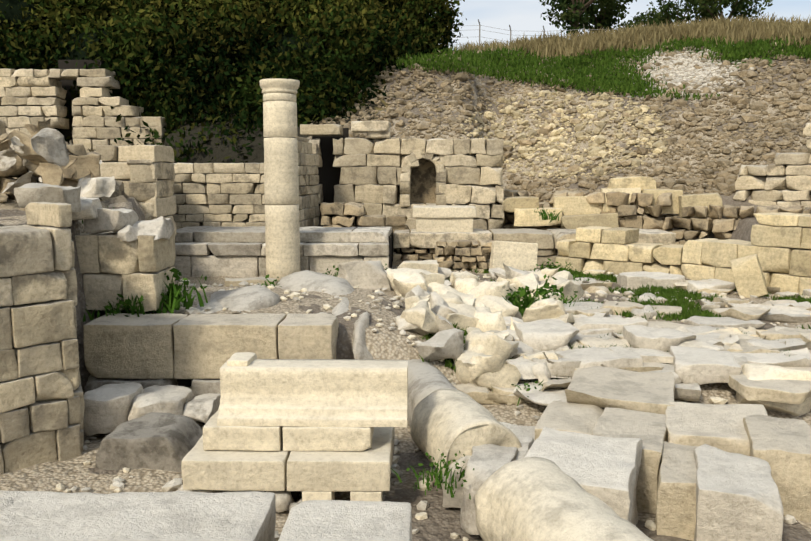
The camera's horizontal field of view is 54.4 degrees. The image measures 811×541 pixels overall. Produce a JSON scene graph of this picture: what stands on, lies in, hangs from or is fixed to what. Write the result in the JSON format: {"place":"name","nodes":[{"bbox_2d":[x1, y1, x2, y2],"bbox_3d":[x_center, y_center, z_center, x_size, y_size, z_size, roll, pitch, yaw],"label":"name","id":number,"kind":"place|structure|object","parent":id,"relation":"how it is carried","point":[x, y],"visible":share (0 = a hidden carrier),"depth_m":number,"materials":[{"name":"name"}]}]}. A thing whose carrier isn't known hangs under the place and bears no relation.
{"place":"outdoors","nodes":[
{"label":"outdoors","id":0,"kind":"place"},
{"bbox_2d":[0,23,810,540],"bbox_3d":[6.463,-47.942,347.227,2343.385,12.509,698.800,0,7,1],"label":"terrain","id":1,"kind":"structure","parent":0,"point":[440,521],"depth_m":8.66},
{"bbox_2d":[0,0,467,179],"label":"slope shrubs","id":2,"kind":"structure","parent":1,"relation":"on","point":[361,37],"depth_m":22.25,"materials":[{"name":"green plant"}]},
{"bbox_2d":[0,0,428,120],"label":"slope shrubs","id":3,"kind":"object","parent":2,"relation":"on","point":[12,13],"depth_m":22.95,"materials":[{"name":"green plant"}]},
{"bbox_2d":[58,60,490,498],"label":"dark gaps","id":4,"kind":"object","parent":1,"relation":"on","point":[329,175],"visible":0.12,"depth_m":19.76,"materials":[{"name":"grey"}]},
{"bbox_2d":[82,206,683,499],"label":"weeds","id":5,"kind":"object","parent":1,"relation":"on","point":[174,297],"visible":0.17,"depth_m":8.46,"materials":[{"name":"green plant"}]},
{"bbox_2d":[0,45,810,540],"bbox_3d":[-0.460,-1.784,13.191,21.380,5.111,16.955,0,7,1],"label":"stone blocks","id":6,"kind":"structure","parent":1,"relation":"on","point":[42,405],"depth_m":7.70,"materials":[{"name":"beige stone"}]},
{"bbox_2d":[0,42,810,272],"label":"rubble","id":7,"kind":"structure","parent":1,"relation":"on","point":[82,163],"depth_m":20.50,"materials":[{"name":"stone"}]},
{"bbox_2d":[55,79,810,540],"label":"stone ruins","id":8,"kind":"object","parent":1,"relation":"on","point":[317,429],"depth_m":5.75,"materials":[{"name":"beige stone"}]},
{"bbox_2d":[478,19,623,44],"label":"fence posts","id":9,"kind":"object","parent":1,"relation":"on","point":[510,31],"visible":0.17,"depth_m":52.73,"materials":[{"name":"grey wood"}]},
{"bbox_2d":[447,25,598,44],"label":"fence wires","id":10,"kind":"object","parent":9,"relation":"attached to","point":[509,30],"visible":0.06,"depth_m":52.61,"materials":[{"name":"grey metal"}]},
{"bbox_2d":[374,35,810,99],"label":"green grass","id":11,"kind":"structure","parent":1,"relation":"on","point":[603,70],"depth_m":25.38,"materials":[{"name":"green plant"}]},
{"bbox_2d":[418,267,810,378],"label":"grass","id":12,"kind":"structure","parent":1,"relation":"on","point":[681,300],"depth_m":11.84,"materials":[{"name":"green plant"}]},
{"bbox_2d":[450,12,810,58],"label":"dry grass","id":13,"kind":"structure","parent":1,"relation":"on","point":[734,29],"depth_m":28.54,"materials":[{"name":"beige plant"}]},
{"bbox_2d":[460,90,810,297],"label":"stone wall","id":14,"kind":"structure","parent":1,"relation":"on","point":[775,251],"depth_m":17.75,"materials":[{"name":"beige stone"}]},
{"bbox_2d":[539,0,772,34],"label":"hilltop trees","id":15,"kind":"object","parent":1,"relation":"on","point":[664,13],"depth_m":60.53,"materials":[{"name":"green plant"}]},
{"bbox_2d":[445,0,810,49],"label":"sky","id":16,"kind":"structure","parent":0,"point":[524,17],"materials":[{"name":"white"}]}
]}

